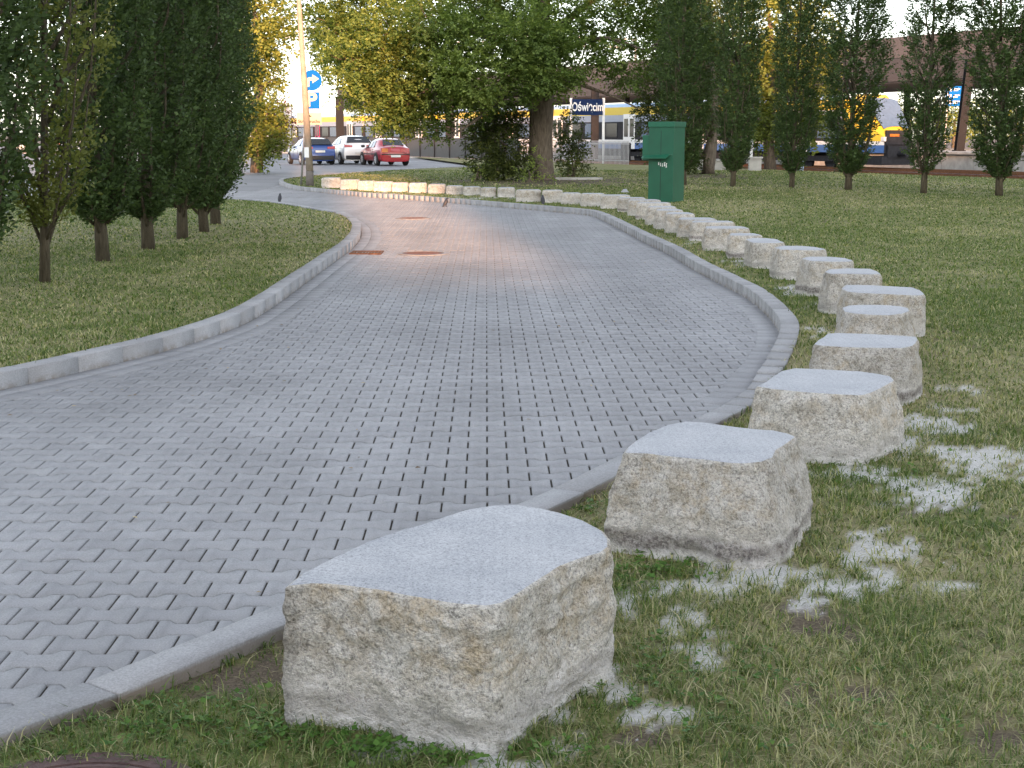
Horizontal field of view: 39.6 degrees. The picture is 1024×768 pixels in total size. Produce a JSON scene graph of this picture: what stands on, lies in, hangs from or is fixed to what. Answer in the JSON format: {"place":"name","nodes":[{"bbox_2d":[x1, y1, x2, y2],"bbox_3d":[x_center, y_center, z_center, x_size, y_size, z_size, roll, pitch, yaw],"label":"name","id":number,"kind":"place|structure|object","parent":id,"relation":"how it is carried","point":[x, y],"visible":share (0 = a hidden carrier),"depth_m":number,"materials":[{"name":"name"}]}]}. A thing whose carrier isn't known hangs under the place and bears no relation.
{"place":"outdoors","nodes":[
{"label":"outdoors","id":0,"kind":"place"},
{"bbox_2d":[0,196,351,367],"bbox_3d":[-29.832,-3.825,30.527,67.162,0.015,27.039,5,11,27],"label":"lawn","id":1,"kind":"structure","parent":0,"point":[221,268],"depth_m":16.24,"materials":[{"name":"plant"}]},
{"bbox_2d":[0,0,70,251],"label":"hornbeam tree","id":2,"kind":"object","parent":1,"relation":"on","point":[10,103],"visible":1,"depth_m":13.22,"materials":[{"name":"green plant"}]},
{"bbox_2d":[0,0,121,282],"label":"hornbeam tree","id":3,"kind":"object","parent":1,"relation":"on","point":[46,183],"visible":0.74,"depth_m":14.40,"materials":[{"name":"green plant"}]},
{"bbox_2d":[18,0,164,261],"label":"hornbeam tree","id":4,"kind":"object","parent":1,"relation":"on","point":[114,187],"visible":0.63,"depth_m":16.75,"materials":[{"name":"green plant"}]},
{"bbox_2d":[72,0,214,249],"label":"hornbeam tree","id":5,"kind":"object","parent":1,"relation":"on","point":[151,207],"visible":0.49,"depth_m":18.56,"materials":[{"name":"green plant"}]},
{"bbox_2d":[132,0,247,238],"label":"hornbeam tree","id":6,"kind":"object","parent":1,"relation":"on","point":[196,191],"visible":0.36,"depth_m":20.56,"materials":[{"name":"green plant"}]},
{"bbox_2d":[138,0,256,231],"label":"hornbeam tree","id":7,"kind":"object","parent":1,"relation":"on","point":[214,199],"visible":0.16,"depth_m":22.05,"materials":[{"name":"green plant"}]},
{"bbox_2d":[169,0,266,223],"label":"hornbeam tree","id":8,"kind":"object","parent":1,"relation":"on","point":[215,216],"visible":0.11,"depth_m":23.95,"materials":[{"name":"green plant"}]},
{"bbox_2d":[0,146,473,191],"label":"asphalt road","id":9,"kind":"structure","parent":0,"point":[260,181],"depth_m":68.56,"materials":[{"name":"grey asphalt"}]},
{"bbox_2d":[239,82,300,173],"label":"shrub","id":10,"kind":"object","parent":9,"relation":"on","point":[266,148],"visible":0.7,"depth_m":58.15,"materials":[{"name":"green plant"}]},
{"bbox_2d":[233,0,309,172],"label":"golden tree","id":11,"kind":"object","parent":9,"relation":"on","point":[268,47],"visible":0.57,"depth_m":60.08,"materials":[{"name":"yellow plant"}]},
{"bbox_2d":[265,95,301,156],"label":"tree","id":12,"kind":"object","parent":9,"relation":"on","point":[288,112],"visible":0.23,"depth_m":94.17,"materials":[{"name":"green plant"}]},
{"bbox_2d":[285,95,291,149],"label":"white post","id":13,"kind":"object","parent":9,"relation":"on","point":[288,108],"visible":0.46,"depth_m":94.12,"materials":[{"name":"paint"}]},
{"bbox_2d":[247,136,337,152],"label":"panel fence","id":14,"kind":"object","parent":9,"relation":"on","point":[331,139],"visible":0.02,"depth_m":120.50,"materials":[{"name":"metal"}]},
{"bbox_2d":[297,0,313,185],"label":"utility pole","id":15,"kind":"object","parent":9,"relation":"on","point":[308,151],"visible":0.88,"depth_m":41.76,"materials":[{"name":"concrete"}]},
{"bbox_2d":[287,136,334,164],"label":"hatchback car","id":16,"kind":"object","parent":9,"relation":"on","point":[323,149],"visible":0.82,"depth_m":76.34,"materials":[{"name":"blue paint"}]},
{"bbox_2d":[326,134,372,163],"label":"estate car","id":17,"kind":"object","parent":9,"relation":"on","point":[349,148],"visible":0.52,"depth_m":77.48,"materials":[{"name":"white paint"}]},
{"bbox_2d":[360,138,409,165],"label":"saloon car","id":18,"kind":"object","parent":9,"relation":"on","point":[377,151],"visible":0.98,"depth_m":74.16,"materials":[{"name":"red paint"}]},
{"bbox_2d":[368,136,518,160],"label":"panel fence","id":19,"kind":"object","parent":9,"relation":"on","point":[434,150],"visible":0.25,"depth_m":94.02,"materials":[{"name":"metal"}]},
{"bbox_2d":[0,185,778,709],"bbox_3d":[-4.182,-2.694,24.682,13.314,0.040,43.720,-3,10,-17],"label":"paving","id":20,"kind":"structure","parent":0,"point":[62,521],"depth_m":8.02,"materials":[{"name":"concrete"}]},
{"bbox_2d":[0,195,360,389],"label":"kerb","id":21,"kind":"structure","parent":20,"relation":"on","point":[246,312],"depth_m":10.96,"materials":[{"name":"concrete"}]},
{"bbox_2d":[0,216,380,402],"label":"gutter paving","id":22,"kind":"structure","parent":20,"relation":"on","point":[296,302],"depth_m":11.47,"materials":[{"name":"concrete"}]},
{"bbox_2d":[349,250,383,254],"bbox_3d":[-1.989,-1.798,19.448,0.430,0.020,0.500,0,10,0],"label":"drain grate","id":23,"kind":"object","parent":22,"relation":"on","point":[377,252],"visible":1,"depth_m":19.47,"materials":[{"name":"metal"}]},
{"bbox_2d":[9,198,694,591],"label":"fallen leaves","id":24,"kind":"object","parent":20,"relation":"on","point":[283,380],"visible":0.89,"depth_m":8.90,"materials":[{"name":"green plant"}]},
{"bbox_2d":[0,418,720,749],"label":"kerb","id":25,"kind":"structure","parent":20,"relation":"on","point":[203,654],"depth_m":4.37,"materials":[{"name":"concrete"}]},
{"bbox_2d":[395,217,430,219],"bbox_3d":[-1.907,-3.187,27.496,0.700,0.058,0.700,0,10,0],"label":"manhole cover","id":26,"kind":"object","parent":20,"relation":"on","point":[413,218],"visible":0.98,"depth_m":27.34,"materials":[{"name":"metal"}]},
{"bbox_2d":[397,251,448,255],"bbox_3d":[-1.212,-1.758,19.360,0.700,0.058,0.700,0,10,0],"label":"manhole cover","id":27,"kind":"object","parent":20,"relation":"on","point":[421,253],"visible":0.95,"depth_m":19.27,"materials":[{"name":"metal"}]},
{"bbox_2d":[442,198,448,206],"bbox_3d":[-1.494,-4.053,31.795,0.091,0.236,0.163,76,76,80],"label":"bird","id":28,"kind":"object","parent":20,"relation":"on","point":[445,202],"visible":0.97,"depth_m":31.77},
{"bbox_2d":[279,166,798,424],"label":"kerb","id":29,"kind":"structure","parent":20,"relation":"on","point":[778,314],"depth_m":15.18,"materials":[{"name":"concrete"}]},
{"bbox_2d":[593,220,777,404],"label":"gutter paving","id":30,"kind":"structure","parent":20,"relation":"on","point":[740,379],"depth_m":11.70,"materials":[{"name":"concrete"}]},
{"bbox_2d":[0,136,1018,171],"bbox_3d":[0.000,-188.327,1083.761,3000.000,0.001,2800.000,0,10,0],"label":"ground","id":31,"kind":"structure","parent":0,"point":[966,143],"depth_m":353.32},
{"bbox_2d":[335,97,343,136],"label":"steel column","id":32,"kind":"structure","parent":31,"relation":"on","point":[339,123],"depth_m":119.64,"materials":[{"name":"metal"}]},
{"bbox_2d":[445,100,453,157],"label":"steel column","id":33,"kind":"structure","parent":31,"relation":"on","point":[448,126],"depth_m":105.97,"materials":[{"name":"metal"}]},
{"bbox_2d":[591,90,598,161],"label":"steel column","id":34,"kind":"structure","parent":31,"relation":"on","point":[595,125],"depth_m":94.22,"materials":[{"name":"metal"}]},
{"bbox_2d":[620,143,630,160],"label":"litter bin","id":35,"kind":"object","parent":31,"relation":"on","point":[626,152],"visible":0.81,"depth_m":75.03,"materials":[{"name":"metal"}]},
{"bbox_2d":[413,156,1023,178],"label":"railway track","id":36,"kind":"structure","parent":31,"relation":"on","point":[988,176],"depth_m":66.25,"materials":[{"name":"metal"}]},
{"bbox_2d":[678,0,762,166],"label":"golden tree","id":37,"kind":"object","parent":31,"relation":"on","point":[718,55],"visible":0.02,"depth_m":75.42,"materials":[{"name":"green plant"}]},
{"bbox_2d":[718,0,848,169],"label":"golden tree","id":38,"kind":"object","parent":31,"relation":"on","point":[764,132],"visible":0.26,"depth_m":63.98,"materials":[{"name":"green plant"}]},
{"bbox_2d":[557,133,1023,171],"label":"station platform","id":39,"kind":"structure","parent":31,"relation":"on","point":[958,160],"depth_m":80.69,"materials":[{"name":"concrete"}]},
{"bbox_2d":[337,27,1023,148],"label":"platform canopy","id":40,"kind":"object","parent":39,"relation":"on","point":[893,82],"visible":0.06,"depth_m":96.51,"materials":[{"name":"metal"}]},
{"bbox_2d":[944,86,961,148],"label":"platform sign","id":41,"kind":"object","parent":39,"relation":"on","point":[957,93],"visible":0.52,"depth_m":90.14,"materials":[{"name":"white paint"}]},
{"bbox_2d":[952,59,975,150],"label":"steel column","id":42,"kind":"structure","parent":39,"relation":"on","point":[960,137],"depth_m":84.36,"materials":[{"name":"brown metal"}]},
{"bbox_2d":[558,158,1023,176],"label":"railway track","id":43,"kind":"structure","parent":31,"relation":"on","point":[937,171],"depth_m":73.22,"materials":[{"name":"metal"}]},
{"bbox_2d":[227,94,914,166],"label":"train","id":44,"kind":"object","parent":43,"relation":"on","point":[618,122],"visible":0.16,"depth_m":95.75,"materials":[{"name":"metal"}]},
{"bbox_2d":[898,100,932,139],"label":"distant tree","id":45,"kind":"object","parent":31,"relation":"on","point":[913,118],"visible":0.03,"depth_m":176.68,"materials":[{"name":"green plant"}]},
{"bbox_2d":[914,98,989,147],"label":"distant tree","id":46,"kind":"object","parent":31,"relation":"on","point":[954,114],"visible":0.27,"depth_m":166.25,"materials":[{"name":"green plant"}]},
{"bbox_2d":[952,97,1007,146],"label":"distant tree","id":47,"kind":"object","parent":31,"relation":"on","point":[970,138],"visible":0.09,"depth_m":172.32,"materials":[{"name":"green plant"}]},
{"bbox_2d":[0,157,1023,767],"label":"lawn","id":48,"kind":"structure","parent":0,"point":[614,741],"depth_m":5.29,"materials":[{"name":"plant"}]},
{"bbox_2d":[9,752,189,767],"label":"manhole cover","id":49,"kind":"object","parent":48,"relation":"on","point":[70,761],"visible":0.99,"depth_m":3.74,"materials":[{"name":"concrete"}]},
{"bbox_2d":[297,70,321,184],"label":"traffic sign post","id":50,"kind":"object","parent":48,"relation":"on","point":[314,80],"visible":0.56,"depth_m":42.66,"materials":[{"name":"blue metal"}]},
{"bbox_2d":[321,177,340,187],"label":"granite block","id":51,"kind":"structure","parent":48,"relation":"on","point":[331,182],"depth_m":40.85,"materials":[{"name":"stone"}]},
{"bbox_2d":[340,179,359,189],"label":"granite block","id":52,"kind":"structure","parent":48,"relation":"on","point":[345,184],"depth_m":39.67,"materials":[{"name":"stone"}]},
{"bbox_2d":[358,181,374,190],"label":"granite block","id":53,"kind":"structure","parent":48,"relation":"on","point":[365,185],"depth_m":38.98,"materials":[{"name":"stone"}]},
{"bbox_2d":[373,181,392,190],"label":"granite block","id":54,"kind":"structure","parent":48,"relation":"on","point":[382,186],"depth_m":38.55,"materials":[{"name":"stone"}]},
{"bbox_2d":[392,182,408,191],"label":"granite block","id":55,"kind":"structure","parent":48,"relation":"on","point":[400,186],"depth_m":38.12,"materials":[{"name":"stone"}]},
{"bbox_2d":[409,182,427,192],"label":"granite block","id":56,"kind":"structure","parent":48,"relation":"on","point":[417,187],"depth_m":37.49,"materials":[{"name":"stone"}]},
{"bbox_2d":[428,184,445,193],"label":"granite block","id":57,"kind":"structure","parent":48,"relation":"on","point":[437,188],"depth_m":36.88,"materials":[{"name":"stone"}]},
{"bbox_2d":[281,505,616,754],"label":"granite block","id":58,"kind":"structure","parent":48,"relation":"on","point":[476,628],"depth_m":3.96,"materials":[{"name":"beige stone"}]},
{"bbox_2d":[446,185,463,194],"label":"granite block","id":59,"kind":"structure","parent":48,"relation":"on","point":[454,189],"depth_m":36.49,"materials":[{"name":"stone"}]},
{"bbox_2d":[463,186,480,194],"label":"granite block","id":60,"kind":"structure","parent":48,"relation":"on","point":[471,190],"depth_m":35.92,"materials":[{"name":"stone"}]},
{"bbox_2d":[462,164,489,180],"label":"shrub","id":61,"kind":"object","parent":48,"relation":"on","point":[476,176],"visible":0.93,"depth_m":46.71,"materials":[{"name":"green plant"}]},
{"bbox_2d":[480,187,496,196],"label":"granite block","id":62,"kind":"structure","parent":48,"relation":"on","point":[488,191],"depth_m":34.99,"materials":[{"name":"stone"}]},
{"bbox_2d":[455,100,538,180],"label":"shrub","id":63,"kind":"object","parent":48,"relation":"on","point":[499,162],"visible":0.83,"depth_m":47.57,"materials":[{"name":"green plant"}]},
{"bbox_2d":[277,0,718,179],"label":"maple tree","id":64,"kind":"object","parent":48,"relation":"on","point":[533,62],"visible":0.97,"depth_m":44.16,"materials":[{"name":"green plant"}]},
{"bbox_2d":[497,187,515,196],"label":"granite block","id":65,"kind":"structure","parent":48,"relation":"on","point":[505,191],"depth_m":34.82,"materials":[{"name":"stone"}]},
{"bbox_2d":[515,189,540,201],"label":"granite block","id":66,"kind":"structure","parent":48,"relation":"on","point":[528,195],"depth_m":32.49,"materials":[{"name":"stone"}]},
{"bbox_2d":[512,145,556,181],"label":"shrub","id":67,"kind":"object","parent":48,"relation":"on","point":[530,179],"visible":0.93,"depth_m":46.13,"materials":[{"name":"green plant"}]},
{"bbox_2d":[541,195,544,203],"bbox_3d":[0.684,-4.057,31.339,0.091,0.236,0.163,-6,12,-32],"label":"bird","id":68,"kind":"object","parent":48,"relation":"on","point":[542,199],"visible":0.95,"depth_m":31.31},
{"bbox_2d":[542,190,562,202],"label":"granite block","id":69,"kind":"structure","parent":48,"relation":"on","point":[551,196],"depth_m":32.17,"materials":[{"name":"stone"}]},
{"bbox_2d":[560,192,580,203],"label":"granite block","id":70,"kind":"structure","parent":48,"relation":"on","point":[570,197],"depth_m":31.29,"materials":[{"name":"stone"}]},
{"bbox_2d":[520,140,628,164],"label":"picket fence","id":71,"kind":"object","parent":48,"relation":"on","point":[604,143],"visible":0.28,"depth_m":74.48,"materials":[{"name":"grey metal"}]},
{"bbox_2d":[553,103,596,176],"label":"shrub","id":72,"kind":"object","parent":48,"relation":"on","point":[572,151],"visible":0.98,"depth_m":51.94,"materials":[{"name":"green plant"}]},
{"bbox_2d":[555,177,602,179],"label":"stone slab","id":73,"kind":"structure","parent":48,"relation":"on","point":[578,178],"depth_m":48.08,"materials":[{"name":"concrete"}]},
{"bbox_2d":[569,98,604,163],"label":"station name sign","id":74,"kind":"object","parent":48,"relation":"on","point":[588,106],"visible":0.95,"depth_m":74.54,"materials":[{"name":"metal"}]},
{"bbox_2d":[580,193,603,206],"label":"granite block","id":75,"kind":"structure","parent":48,"relation":"on","point":[591,199],"depth_m":30.44,"materials":[{"name":"stone"}]},
{"bbox_2d":[600,194,629,208],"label":"granite block","id":76,"kind":"structure","parent":48,"relation":"on","point":[607,201],"depth_m":29.41,"materials":[{"name":"stone"}]},
{"bbox_2d":[617,197,644,211],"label":"granite block","id":77,"kind":"structure","parent":48,"relation":"on","point":[622,203],"depth_m":28.20,"materials":[{"name":"stone"}]},
{"bbox_2d":[627,199,660,215],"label":"granite block","id":78,"kind":"structure","parent":48,"relation":"on","point":[632,203],"depth_m":26.86,"materials":[{"name":"stone"}]},
{"bbox_2d":[635,202,670,219],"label":"granite block","id":79,"kind":"structure","parent":48,"relation":"on","point":[640,210],"depth_m":25.64,"materials":[{"name":"stone"}]},
{"bbox_2d":[645,206,676,224],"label":"granite block","id":80,"kind":"structure","parent":48,"relation":"on","point":[650,212],"depth_m":24.19,"materials":[{"name":"stone"}]},
{"bbox_2d":[641,122,685,201],"bbox_3d":[3.444,-5.075,32.540,0.790,1.830,0.930,5,11,26],"label":"green cabinet","id":81,"kind":"object","parent":48,"relation":"on","point":[663,151],"visible":0.87,"depth_m":32.27,"materials":[{"name":"metal"}]},
{"bbox_2d":[653,209,682,228],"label":"granite block","id":82,"kind":"structure","parent":48,"relation":"on","point":[659,218],"depth_m":23.04,"materials":[{"name":"stone"}]},
{"bbox_2d":[664,212,694,232],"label":"granite block","id":83,"kind":"structure","parent":48,"relation":"on","point":[671,222],"depth_m":22.14,"materials":[{"name":"stone"}]},
{"bbox_2d":[648,0,717,184],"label":"hornbeam tree","id":84,"kind":"object","parent":48,"relation":"on","point":[694,136],"visible":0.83,"depth_m":42.40,"materials":[{"name":"green plant"}]},
{"bbox_2d":[614,0,771,173],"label":"broadleaf tree","id":85,"kind":"object","parent":48,"relation":"on","point":[709,157],"visible":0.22,"depth_m":54.65,"materials":[{"name":"green plant"}]},
{"bbox_2d":[677,217,716,237],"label":"granite block","id":86,"kind":"structure","parent":48,"relation":"on","point":[683,226],"depth_m":21.19,"materials":[{"name":"stone"}]},
{"bbox_2d":[382,327,1023,767],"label":"stone grit","id":87,"kind":"object","parent":48,"relation":"on","point":[788,577],"visible":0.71,"depth_m":5.30,"materials":[{"name":"grey gravel"}]},
{"bbox_2d":[604,422,812,569],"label":"granite block","id":88,"kind":"structure","parent":48,"relation":"on","point":[707,492],"depth_m":5.57,"materials":[{"name":"beige stone"}]},
{"bbox_2d":[697,159,725,169],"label":"wall","id":89,"kind":"structure","parent":48,"relation":"on","point":[718,164],"depth_m":61.29,"materials":[{"name":"concrete"}]},
{"bbox_2d":[689,220,734,240],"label":"granite block","id":90,"kind":"structure","parent":48,"relation":"on","point":[696,231],"depth_m":20.54,"materials":[{"name":"grey stone"}]},
{"bbox_2d":[701,226,749,250],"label":"granite block","id":91,"kind":"structure","parent":48,"relation":"on","point":[714,237],"depth_m":18.72,"materials":[{"name":"grey stone"}]},
{"bbox_2d":[709,0,771,185],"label":"hornbeam tree","id":92,"kind":"object","parent":48,"relation":"on","point":[737,123],"visible":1,"depth_m":41.36,"materials":[{"name":"green plant"}]},
{"bbox_2d":[726,233,762,258],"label":"granite block","id":93,"kind":"structure","parent":48,"relation":"on","point":[735,247],"depth_m":17.57,"materials":[{"name":"grey stone"}]},
{"bbox_2d":[747,157,762,170],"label":"wall","id":94,"kind":"structure","parent":48,"relation":"on","point":[754,163],"depth_m":60.30,"materials":[{"name":"concrete"}]},
{"bbox_2d":[744,238,784,268],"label":"granite block","id":95,"kind":"structure","parent":48,"relation":"on","point":[757,252],"depth_m":16.28,"materials":[{"name":"grey stone"}]},
{"bbox_2d":[769,246,826,279],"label":"granite block","id":96,"kind":"structure","parent":48,"relation":"on","point":[785,262],"depth_m":15.04,"materials":[{"name":"grey stone"}]},
{"bbox_2d":[766,0,831,187],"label":"hornbeam tree","id":97,"kind":"object","parent":48,"relation":"on","point":[795,154],"visible":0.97,"depth_m":40.44,"materials":[{"name":"green plant"}]},
{"bbox_2d":[795,257,853,296],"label":"granite block","id":98,"kind":"structure","parent":48,"relation":"on","point":[809,275],"depth_m":13.51,"materials":[{"name":"grey stone"}]},
{"bbox_2d":[748,368,904,465],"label":"granite block","id":99,"kind":"structure","parent":48,"relation":"on","point":[827,416],"depth_m":7.26,"materials":[{"name":"grey stone"}]},
{"bbox_2d":[818,268,881,313],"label":"granite block","id":100,"kind":"structure","parent":48,"relation":"on","point":[834,282],"depth_m":12.15,"materials":[{"name":"grey stone"}]},
{"bbox_2d":[814,0,897,189],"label":"hornbeam tree","id":101,"kind":"object","parent":48,"relation":"on","point":[851,157],"visible":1,"depth_m":38.63,"materials":[{"name":"green plant"}]},
{"bbox_2d":[809,333,922,405],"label":"granite block","id":102,"kind":"structure","parent":48,"relation":"on","point":[897,359],"depth_m":8.66,"materials":[{"name":"grey stone"}]},
{"bbox_2d":[834,305,916,337],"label":"granite block","id":103,"kind":"structure","parent":48,"relation":"on","point":[878,319],"depth_m":9.78,"materials":[{"name":"grey stone"}]},
{"bbox_2d":[836,285,925,336],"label":"granite block","id":104,"kind":"structure","parent":48,"relation":"on","point":[912,300],"depth_m":10.92,"materials":[{"name":"grey stone"}]},
{"bbox_2d":[894,0,970,192],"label":"hornbeam tree","id":105,"kind":"object","parent":48,"relation":"on","point":[924,109],"visible":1,"depth_m":36.57,"materials":[{"name":"green plant"}]},
{"bbox_2d":[956,0,1023,195],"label":"hornbeam tree","id":106,"kind":"object","parent":48,"relation":"on","point":[1001,162],"visible":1,"depth_m":34.90,"materials":[{"name":"green plant"}]},
{"bbox_2d":[0,0,1023,135],"label":"sky","id":107,"kind":"structure","parent":0,"point":[295,92],"materials":[{"name":"white"}]},
{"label":"catenary gantry","id":108,"kind":"object","parent":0,"visible":0},
{"bbox_2d":[276,0,1023,89],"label":"overhead wires","id":109,"kind":"object","parent":108,"relation":"hanging from","point":[759,20],"visible":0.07,"depth_m":78.07,"materials":[{"name":"metal"}]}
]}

